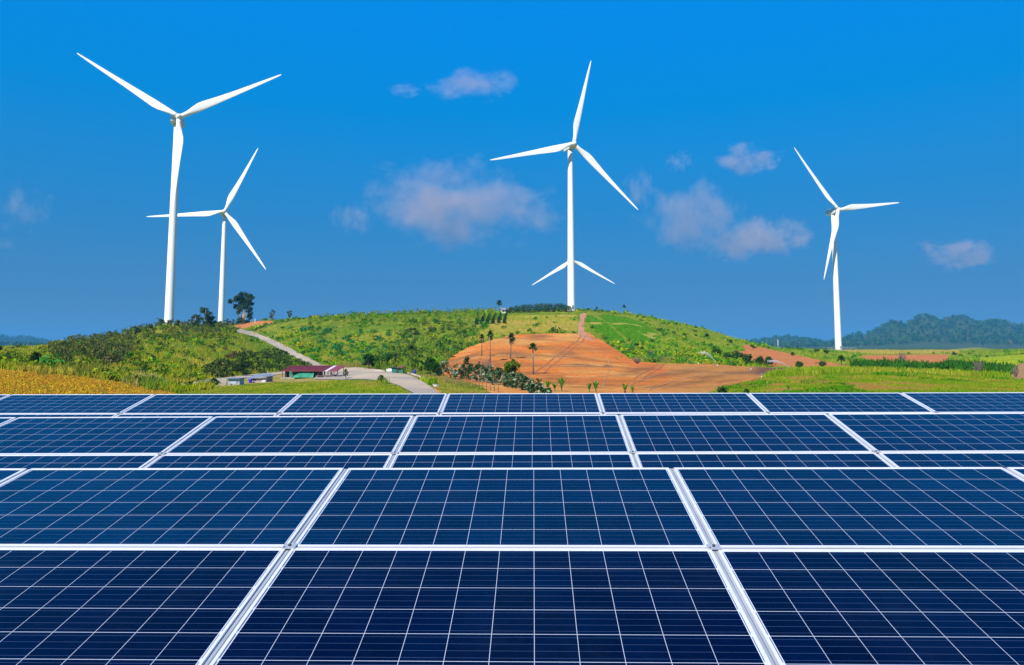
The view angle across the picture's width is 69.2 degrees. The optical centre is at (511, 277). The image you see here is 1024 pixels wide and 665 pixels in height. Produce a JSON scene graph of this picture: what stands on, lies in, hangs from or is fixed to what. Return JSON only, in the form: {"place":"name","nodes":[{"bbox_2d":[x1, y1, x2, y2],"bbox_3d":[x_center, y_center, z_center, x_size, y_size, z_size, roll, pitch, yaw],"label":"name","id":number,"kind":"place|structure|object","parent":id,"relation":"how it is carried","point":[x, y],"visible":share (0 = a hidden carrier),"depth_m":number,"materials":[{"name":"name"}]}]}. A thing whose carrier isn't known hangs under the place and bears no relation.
{"place":"outdoors","nodes":[
{"label":"outdoors","id":0,"kind":"place"},
{"bbox_2d":[0,369,161,392],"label":"crop field","id":1,"kind":"structure","parent":0,"point":[54,381],"depth_m":81.45,"materials":[{"name":"plant"}]},
{"bbox_2d":[178,329,438,393],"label":"road","id":2,"kind":"structure","parent":0,"point":[414,385],"depth_m":153.62,"materials":[{"name":"grey concrete"}]},
{"bbox_2d":[0,0,1023,340],"label":"sky","id":3,"kind":"structure","parent":0,"point":[372,182],"materials":[{"name":"blue"}]},
{"bbox_2d":[0,309,1023,393],"bbox_3d":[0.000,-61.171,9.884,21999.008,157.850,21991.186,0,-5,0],"label":"ground","id":4,"kind":"structure","parent":0,"point":[934,345],"depth_m":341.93,"materials":[{"name":"green plant"}]},
{"bbox_2d":[29,351,45,362],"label":"round tree","id":5,"kind":"object","parent":4,"relation":"on","point":[35,356],"visible":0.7,"depth_m":119.83,"materials":[{"name":"green plant"}]},
{"bbox_2d":[77,53,281,324],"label":"wind turbine","id":6,"kind":"object","parent":4,"relation":"on","point":[177,121],"visible":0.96,"depth_m":366.97,"materials":[{"name":"white metal"}]},
{"bbox_2d":[188,314,201,326],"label":"lanky tree","id":7,"kind":"object","parent":4,"relation":"on","point":[196,321],"visible":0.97,"depth_m":324.93,"materials":[{"name":"green plant"}]},
{"bbox_2d":[196,307,213,325],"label":"lanky tree","id":8,"kind":"object","parent":4,"relation":"on","point":[208,318],"visible":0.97,"depth_m":329.53,"materials":[{"name":"green plant"}]},
{"bbox_2d":[146,149,265,322],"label":"wind turbine","id":9,"kind":"object","parent":4,"relation":"on","point":[225,213],"visible":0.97,"depth_m":556.59,"materials":[{"name":"white metal"}]},
{"bbox_2d":[209,378,219,385],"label":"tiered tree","id":10,"kind":"object","parent":4,"relation":"on","point":[213,380],"visible":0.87,"depth_m":122.07,"materials":[{"name":"green plant"}]},
{"bbox_2d":[219,378,227,384],"bbox_3d":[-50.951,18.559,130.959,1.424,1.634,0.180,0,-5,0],"label":"building","id":11,"kind":"structure","parent":4,"relation":"on","point":[222,381],"depth_m":130.89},
{"bbox_2d":[227,378,244,385],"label":"hut","id":12,"kind":"object","parent":4,"relation":"on","point":[235,381],"visible":0.71,"depth_m":126.92,"materials":[{"name":"concrete"}]},
{"bbox_2d":[231,364,241,375],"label":"roadside tree","id":13,"kind":"object","parent":4,"relation":"on","point":[237,367],"visible":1,"depth_m":164.59,"materials":[{"name":"green plant"}]},
{"bbox_2d":[228,291,254,323],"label":"eucalyptus tree","id":14,"kind":"object","parent":4,"relation":"on","point":[245,302],"visible":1,"depth_m":469.17,"materials":[{"name":"green plant"}]},
{"bbox_2d":[238,360,249,374],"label":"roadside tree","id":15,"kind":"object","parent":4,"relation":"on","point":[243,364],"visible":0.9,"depth_m":166.45,"materials":[{"name":"green plant"}]},
{"bbox_2d":[235,321,273,328],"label":"earth cutting","id":16,"kind":"object","parent":4,"relation":"on","point":[255,323],"visible":0.88,"depth_m":446.31,"materials":[{"name":"soil"}]},
{"bbox_2d":[246,373,274,382],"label":"block hut","id":17,"kind":"object","parent":4,"relation":"on","point":[257,378],"visible":0.84,"depth_m":139.04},
{"bbox_2d":[280,365,344,378],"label":"open shed","id":18,"kind":"structure","parent":4,"relation":"on","point":[291,371],"depth_m":152.46,"materials":[{"name":"paint"}]},
{"bbox_2d":[292,371,313,377],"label":"green net","id":19,"kind":"object","parent":18,"relation":"hanging from","point":[308,374],"visible":1,"depth_m":150.32,"materials":[{"name":"green fabric"}]},
{"bbox_2d":[361,353,377,368],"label":"leafy tree","id":20,"kind":"object","parent":4,"relation":"on","point":[368,358],"visible":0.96,"depth_m":196.02,"materials":[{"name":"green plant"}]},
{"bbox_2d":[373,355,384,369],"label":"leafy tree","id":21,"kind":"object","parent":4,"relation":"on","point":[379,359],"visible":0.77,"depth_m":192.27,"materials":[{"name":"green plant"}]},
{"bbox_2d":[384,353,397,364],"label":"leafy tree","id":22,"kind":"object","parent":4,"relation":"on","point":[389,357],"visible":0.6,"depth_m":189.85,"materials":[{"name":"green plant"}]},
{"bbox_2d":[391,365,405,372],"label":"teal hut","id":23,"kind":"object","parent":4,"relation":"on","point":[395,370],"visible":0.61,"depth_m":170.79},
{"bbox_2d":[407,344,415,354],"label":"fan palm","id":24,"kind":"object","parent":4,"relation":"on","point":[411,348],"visible":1,"depth_m":213.68,"materials":[{"name":"green plant"}]},
{"bbox_2d":[407,358,416,370],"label":"leafy tree","id":25,"kind":"object","parent":4,"relation":"on","point":[413,360],"visible":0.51,"depth_m":175.30,"materials":[{"name":"green plant"}]},
{"bbox_2d":[415,359,424,373],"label":"leafy tree","id":26,"kind":"object","parent":4,"relation":"on","point":[420,361],"visible":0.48,"depth_m":167.45,"materials":[{"name":"green plant"}]},
{"bbox_2d":[423,356,435,374],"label":"leafy tree","id":27,"kind":"object","parent":4,"relation":"on","point":[429,362],"visible":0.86,"depth_m":156.77,"materials":[{"name":"green plant"}]},
{"bbox_2d":[429,362,440,375],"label":"leafy tree","id":28,"kind":"object","parent":4,"relation":"on","point":[435,367],"visible":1,"depth_m":147.91,"materials":[{"name":"green plant"}]},
{"bbox_2d":[434,360,449,375],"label":"pale leaf tree","id":29,"kind":"object","parent":4,"relation":"on","point":[443,364],"visible":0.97,"depth_m":148.73,"materials":[{"name":"green plant"}]},
{"bbox_2d":[0,414,894,467],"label":"mounting rack","id":30,"kind":"object","parent":4,"relation":"on","point":[395,452],"visible":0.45,"depth_m":6.21,"materials":[{"name":"metal"}]},
{"bbox_2d":[0,417,15,424],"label":"solar panel","id":31,"kind":"object","parent":30,"relation":"on","point":[3,420],"visible":0.58,"depth_m":7.26,"materials":[{"name":"glass"}]},
{"bbox_2d":[0,454,158,469],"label":"solar panel","id":32,"kind":"object","parent":30,"relation":"on","point":[85,461],"visible":0.33,"depth_m":6.10,"materials":[{"name":"glass"}]},
{"bbox_2d":[0,416,212,453],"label":"solar panel","id":33,"kind":"object","parent":30,"relation":"on","point":[87,435],"visible":0.79,"depth_m":6.77,"materials":[{"name":"glass"}]},
{"bbox_2d":[145,454,392,468],"bbox_3d":[-1.975,1.553,5.686,1.939,0.036,1.016,-1,7,2],"label":"solar panel","id":34,"kind":"object","parent":30,"relation":"on","point":[345,461],"visible":0.36,"depth_m":6.04,"materials":[{"name":"glass"}]},
{"bbox_2d":[165,416,412,453],"bbox_3d":[-1.941,1.427,6.713,1.939,0.036,1.016,-1,7,2],"label":"solar panel","id":35,"kind":"object","parent":30,"relation":"on","point":[292,434],"visible":0.8,"depth_m":6.66,"materials":[{"name":"glass"}]},
{"bbox_2d":[389,453,635,467],"bbox_3d":[-0.007,1.532,5.619,1.939,0.036,1.016,-1,7,2],"label":"solar panel","id":36,"kind":"object","parent":30,"relation":"on","point":[559,460],"visible":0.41,"depth_m":5.96,"materials":[{"name":"glass"}]},
{"bbox_2d":[397,415,629,452],"bbox_3d":[0.026,1.405,6.647,1.939,0.036,1.016,-1,7,2],"label":"solar panel","id":37,"kind":"object","parent":30,"relation":"on","point":[515,434],"visible":0.84,"depth_m":6.59,"materials":[{"name":"glass"}]},
{"bbox_2d":[620,414,871,452],"bbox_3d":[1.994,1.384,6.581,1.939,0.038,1.016,-1,7,2],"label":"solar panel","id":38,"kind":"object","parent":30,"relation":"on","point":[682,433],"visible":0.79,"depth_m":6.52,"materials":[{"name":"glass"}]},
{"bbox_2d":[635,452,892,468],"bbox_3d":[1.960,1.509,5.553,1.939,0.036,1.016,-1,7,2],"label":"solar panel","id":39,"kind":"object","parent":30,"relation":"on","point":[784,459],"visible":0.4,"depth_m":5.90,"materials":[{"name":"glass"}]},
{"bbox_2d":[828,413,1023,451],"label":"solar panel","id":40,"kind":"object","parent":30,"relation":"on","point":[942,432],"visible":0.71,"depth_m":6.52,"materials":[{"name":"glass"}]},
{"bbox_2d":[878,452,1023,467],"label":"solar panel","id":41,"kind":"object","parent":30,"relation":"on","point":[957,459],"visible":0.38,"depth_m":5.86,"materials":[{"name":"glass"}]},
{"bbox_2d":[449,365,455,377],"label":"pale leaf tree","id":42,"kind":"object","parent":4,"relation":"on","point":[452,370],"visible":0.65,"depth_m":141.25,"materials":[{"name":"green plant"}]},
{"bbox_2d":[452,363,464,378],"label":"pale leaf tree","id":43,"kind":"object","parent":4,"relation":"on","point":[459,371],"visible":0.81,"depth_m":136.46,"materials":[{"name":"green plant"}]},
{"bbox_2d":[460,355,470,378],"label":"pale leaf tree","id":44,"kind":"object","parent":4,"relation":"on","point":[466,359],"visible":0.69,"depth_m":131.10,"materials":[{"name":"green plant"}]},
{"bbox_2d":[464,363,475,379],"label":"pale leaf tree","id":45,"kind":"object","parent":4,"relation":"on","point":[469,369],"visible":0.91,"depth_m":127.10,"materials":[{"name":"green plant"}]},
{"bbox_2d":[446,377,498,391],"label":"fence","id":46,"kind":"object","parent":4,"relation":"on","point":[479,385],"visible":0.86,"depth_m":90.77,"materials":[{"name":"brown wood"}]},
{"bbox_2d":[471,361,483,380],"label":"pale leaf tree","id":47,"kind":"object","parent":4,"relation":"on","point":[477,373],"visible":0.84,"depth_m":121.79,"materials":[{"name":"green plant"}]},
{"bbox_2d":[479,365,489,381],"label":"pale leaf tree","id":48,"kind":"object","parent":4,"relation":"on","point":[484,370],"visible":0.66,"depth_m":116.32,"materials":[{"name":"green plant"}]},
{"bbox_2d":[484,364,493,381],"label":"pale leaf tree","id":49,"kind":"object","parent":4,"relation":"on","point":[489,377],"visible":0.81,"depth_m":111.40,"materials":[{"name":"green plant"}]},
{"bbox_2d":[491,367,503,384],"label":"pale leaf tree","id":50,"kind":"object","parent":4,"relation":"on","point":[497,371],"visible":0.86,"depth_m":105.97,"materials":[{"name":"green plant"}]},
{"bbox_2d":[498,372,509,386],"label":"pale leaf tree","id":51,"kind":"object","parent":4,"relation":"on","point":[504,375],"visible":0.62,"depth_m":100.52,"materials":[{"name":"green plant"}]},
{"bbox_2d":[0,314,1017,394],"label":"crops","id":52,"kind":"object","parent":4,"relation":"on","point":[64,385],"visible":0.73,"depth_m":92.92,"materials":[{"name":"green plant"}]},
{"bbox_2d":[0,306,1023,388],"bbox_3d":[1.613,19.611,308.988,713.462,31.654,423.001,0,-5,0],"label":"shrubs","id":53,"kind":"object","parent":4,"relation":"on","point":[68,349],"visible":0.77,"depth_m":257.89,"materials":[{"name":"green plant"}]},
{"bbox_2d":[0,313,1023,346],"bbox_3d":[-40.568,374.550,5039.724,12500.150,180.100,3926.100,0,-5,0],"label":"woods","id":54,"kind":"object","parent":4,"relation":"on","point":[6,340],"visible":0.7,"depth_m":3541.91,"materials":[{"name":"green plant"}]},
{"bbox_2d":[0,468,1023,664],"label":"mounting rack","id":55,"kind":"object","parent":4,"relation":"on","point":[710,545],"visible":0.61,"depth_m":3.38,"materials":[{"name":"metal"}]},
{"bbox_2d":[0,468,26,483],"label":"solar panel","id":56,"kind":"object","parent":55,"relation":"on","point":[6,474],"visible":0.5,"depth_m":4.49,"materials":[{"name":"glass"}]},
{"bbox_2d":[0,547,285,664],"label":"solar panel","id":57,"kind":"object","parent":55,"relation":"on","point":[111,606],"visible":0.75,"depth_m":2.99,"materials":[{"name":"glass"}]},
{"bbox_2d":[0,468,343,546],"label":"solar panel","id":58,"kind":"object","parent":55,"relation":"on","point":[161,507],"visible":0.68,"depth_m":3.95,"materials":[{"name":"glass"}]},
{"bbox_2d":[210,548,770,664],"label":"solar panel","id":59,"kind":"object","parent":55,"relation":"on","point":[495,606],"visible":1,"depth_m":2.88,"materials":[{"name":"glass"}]},
{"bbox_2d":[296,468,707,547],"bbox_3d":[-0.041,1.212,3.947,1.926,0.037,1.038,0,5,2],"label":"solar panel","id":60,"kind":"object","parent":55,"relation":"on","point":[514,507],"visible":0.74,"depth_m":3.85,"materials":[{"name":"glass"}]},
{"bbox_2d":[674,467,1023,547],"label":"solar panel","id":61,"kind":"object","parent":55,"relation":"on","point":[858,507],"visible":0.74,"depth_m":3.84,"materials":[{"name":"glass"}]},
{"bbox_2d":[717,549,1023,664],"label":"solar panel","id":62,"kind":"object","parent":55,"relation":"on","point":[885,606],"visible":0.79,"depth_m":2.91,"materials":[{"name":"glass"}]},
{"bbox_2d":[1007,467,1023,477],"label":"solar panel","id":63,"kind":"object","parent":55,"relation":"on","point":[1019,471],"visible":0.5,"depth_m":4.33,"materials":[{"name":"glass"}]},
{"bbox_2d":[503,359,520,372],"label":"round tree","id":64,"kind":"object","parent":4,"relation":"on","point":[509,366],"visible":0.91,"depth_m":124.70,"materials":[{"name":"green plant"}]},
{"bbox_2d":[504,371,519,387],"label":"pale leaf tree","id":65,"kind":"object","parent":4,"relation":"on","point":[511,375],"visible":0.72,"depth_m":95.12,"materials":[{"name":"green plant"}]},
{"bbox_2d":[4,393,1023,416],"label":"mounting rack","id":66,"kind":"object","parent":4,"relation":"on","point":[439,413],"visible":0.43,"depth_m":9.36,"materials":[{"name":"metal"}]},
{"bbox_2d":[0,414,117,417],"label":"solar panel","id":67,"kind":"object","parent":66,"relation":"on","point":[56,415],"visible":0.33,"depth_m":9.35,"materials":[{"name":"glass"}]},
{"bbox_2d":[0,394,153,413],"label":"solar panel","id":68,"kind":"object","parent":66,"relation":"on","point":[63,403],"visible":0.87,"depth_m":9.88,"materials":[{"name":"glass"}]},
{"bbox_2d":[116,414,276,416],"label":"solar panel","id":69,"kind":"object","parent":66,"relation":"on","point":[153,415],"visible":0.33,"depth_m":9.30,"materials":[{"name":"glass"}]},
{"bbox_2d":[122,394,299,413],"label":"solar panel","id":70,"kind":"object","parent":66,"relation":"on","point":[207,403],"visible":0.8,"depth_m":9.79,"materials":[{"name":"glass"}]},
{"bbox_2d":[277,413,437,415],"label":"solar panel","id":71,"kind":"object","parent":66,"relation":"on","point":[366,414],"visible":0.24,"depth_m":9.26,"materials":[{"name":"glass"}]},
{"bbox_2d":[282,393,446,412],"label":"solar panel","id":72,"kind":"object","parent":66,"relation":"on","point":[367,403],"visible":0.8,"depth_m":9.72,"materials":[{"name":"glass"}]},
{"bbox_2d":[441,393,600,412],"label":"solar panel","id":73,"kind":"object","parent":66,"relation":"on","point":[521,402],"visible":0.87,"depth_m":9.67,"materials":[{"name":"glass"}]},
{"bbox_2d":[440,413,601,414],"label":"solar panel","id":74,"kind":"object","parent":66,"relation":"on","point":[521,414],"visible":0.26,"depth_m":9.20,"materials":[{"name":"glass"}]},
{"bbox_2d":[598,393,765,412],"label":"solar panel","id":75,"kind":"object","parent":66,"relation":"on","point":[678,402],"visible":0.9,"depth_m":9.59,"materials":[{"name":"glass"}]},
{"bbox_2d":[604,413,767,414],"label":"solar panel","id":76,"kind":"object","parent":66,"relation":"on","point":[675,413],"visible":0.19,"depth_m":9.15,"materials":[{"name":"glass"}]},
{"bbox_2d":[770,413,837,413],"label":"solar panel","id":77,"kind":"object","parent":66,"relation":"on","point":[803,413],"visible":0.14,"depth_m":9.11,"materials":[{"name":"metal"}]},
{"bbox_2d":[749,393,933,412],"bbox_3d":[4.190,1.624,9.566,2.004,0.036,0.875,0,7,2],"label":"solar panel","id":78,"kind":"object","parent":66,"relation":"on","point":[835,402],"visible":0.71,"depth_m":9.53,"materials":[{"name":"glass"}]},
{"bbox_2d":[902,392,1023,412],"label":"solar panel","id":79,"kind":"object","parent":66,"relation":"on","point":[945,402],"visible":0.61,"depth_m":9.54,"materials":[{"name":"glass"}]},
{"bbox_2d":[511,372,524,388],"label":"pale leaf tree","id":80,"kind":"object","parent":4,"relation":"on","point":[518,376],"visible":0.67,"depth_m":89.90,"materials":[{"name":"green plant"}]},
{"bbox_2d":[519,375,528,389],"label":"pale leaf tree","id":81,"kind":"object","parent":4,"relation":"on","point":[523,383],"visible":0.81,"depth_m":84.37,"materials":[{"name":"green plant"}]},
{"bbox_2d":[526,377,537,392],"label":"pale leaf tree","id":82,"kind":"object","parent":4,"relation":"on","point":[531,385],"visible":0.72,"depth_m":78.57,"materials":[{"name":"green plant"}]},
{"bbox_2d":[505,303,572,312],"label":"hedge","id":83,"kind":"object","parent":4,"relation":"on","point":[540,308],"visible":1,"depth_m":424.58,"materials":[{"name":"green plant"}]},
{"bbox_2d":[534,378,544,392],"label":"pale leaf tree","id":84,"kind":"object","parent":4,"relation":"on","point":[539,385],"visible":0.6,"depth_m":73.22,"materials":[{"name":"green plant"}]},
{"bbox_2d":[540,387,551,392],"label":"pale leaf tree","id":85,"kind":"object","parent":4,"relation":"on","point":[548,390],"visible":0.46,"depth_m":67.66,"materials":[{"name":"green plant"}]},
{"bbox_2d":[557,378,566,390],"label":"banana plant","id":86,"kind":"object","parent":4,"relation":"on","point":[561,381],"visible":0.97,"depth_m":83.16,"materials":[{"name":"green plant"}]},
{"bbox_2d":[491,61,637,310],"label":"wind turbine","id":87,"kind":"object","parent":4,"relation":"on","point":[569,147],"visible":1,"depth_m":435.55,"materials":[{"name":"grey metal"}]},
{"bbox_2d":[532,259,614,284],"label":"wind turbine","id":88,"kind":"object","parent":4,"relation":"on","point":[564,265],"visible":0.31,"depth_m":810.69,"materials":[{"name":"grey metal"}]},
{"bbox_2d":[711,347,721,353],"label":"bush","id":89,"kind":"object","parent":4,"relation":"on","point":[715,350],"visible":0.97,"depth_m":278.41,"materials":[{"name":"green plant"}]},
{"bbox_2d":[716,386,728,392],"bbox_3d":[16.860,9.252,59.497,0.890,1.311,0.879,3,-6,-32],"label":"bush","id":90,"kind":"object","parent":4,"relation":"on","point":[722,389],"visible":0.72,"depth_m":59.33,"materials":[{"name":"green plant"}]},
{"bbox_2d":[732,351,742,359],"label":"bush","id":91,"kind":"object","parent":4,"relation":"on","point":[736,355],"visible":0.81,"depth_m":246.32,"materials":[{"name":"green plant"}]},
{"bbox_2d":[739,353,751,363],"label":"bush","id":92,"kind":"object","parent":4,"relation":"on","point":[747,358],"visible":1,"depth_m":232.27,"materials":[{"name":"green plant"}]},
{"bbox_2d":[754,355,763,363],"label":"bush","id":93,"kind":"object","parent":4,"relation":"on","point":[759,359],"visible":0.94,"depth_m":223.04,"materials":[{"name":"green plant"}]},
{"bbox_2d":[764,356,775,366],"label":"bush","id":94,"kind":"object","parent":4,"relation":"on","point":[768,360],"visible":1,"depth_m":216.61,"materials":[{"name":"green plant"}]},
{"bbox_2d":[794,148,898,349],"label":"wind turbine","id":95,"kind":"object","parent":4,"relation":"on","point":[833,213],"visible":0.97,"depth_m":523.54,"materials":[{"name":"grey metal"}]},
{"bbox_2d":[972,361,983,371],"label":"bare tree","id":96,"kind":"object","parent":4,"relation":"on","point":[977,367],"visible":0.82,"depth_m":139.03,"materials":[{"name":"grey plant"}]},
{"bbox_2d":[1010,363,1023,378],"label":"earth bank","id":97,"kind":"structure","parent":4,"relation":"on","point":[1020,371],"depth_m":180.44,"materials":[{"name":"soil"}]},
{"bbox_2d":[578,313,592,340],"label":"dirt track","id":98,"kind":"structure","parent":0,"point":[582,333],"depth_m":327.86,"materials":[{"name":"soil"}]},
{"bbox_2d":[433,333,788,393],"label":"plowed field","id":99,"kind":"structure","parent":0,"point":[581,372],"depth_m":174.80,"materials":[{"name":"soil"}]},
{"bbox_2d":[479,333,485,355],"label":"fan palm","id":100,"kind":"object","parent":99,"relation":"on","point":[481,336],"visible":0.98,"depth_m":207.53,"materials":[{"name":"green plant"}]},
{"bbox_2d":[486,330,493,359],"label":"fan palm","id":101,"kind":"object","parent":99,"relation":"on","point":[490,334],"visible":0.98,"depth_m":192.85,"materials":[{"name":"green plant"}]},
{"bbox_2d":[506,332,515,358],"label":"fan palm","id":102,"kind":"object","parent":99,"relation":"on","point":[511,337],"visible":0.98,"depth_m":198.79,"materials":[{"name":"green plant"}]},
{"bbox_2d":[528,342,537,373],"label":"fan palm","id":103,"kind":"object","parent":99,"relation":"on","point":[532,347],"visible":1,"depth_m":147.06,"materials":[{"name":"green plant"}]},
{"bbox_2d":[534,335,664,378],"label":"wheel ruts","id":104,"kind":"structure","parent":99,"relation":"on","point":[573,348],"depth_m":190.68,"materials":[{"name":"soil"}]},
{"bbox_2d":[739,345,846,366],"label":"bare slope","id":105,"kind":"structure","parent":0,"point":[784,358],"depth_m":297.84,"materials":[{"name":"soil"}]},
{"bbox_2d":[862,354,947,362],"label":"bare field","id":106,"kind":"structure","parent":0,"point":[932,357],"depth_m":363.76,"materials":[{"name":"soil"}]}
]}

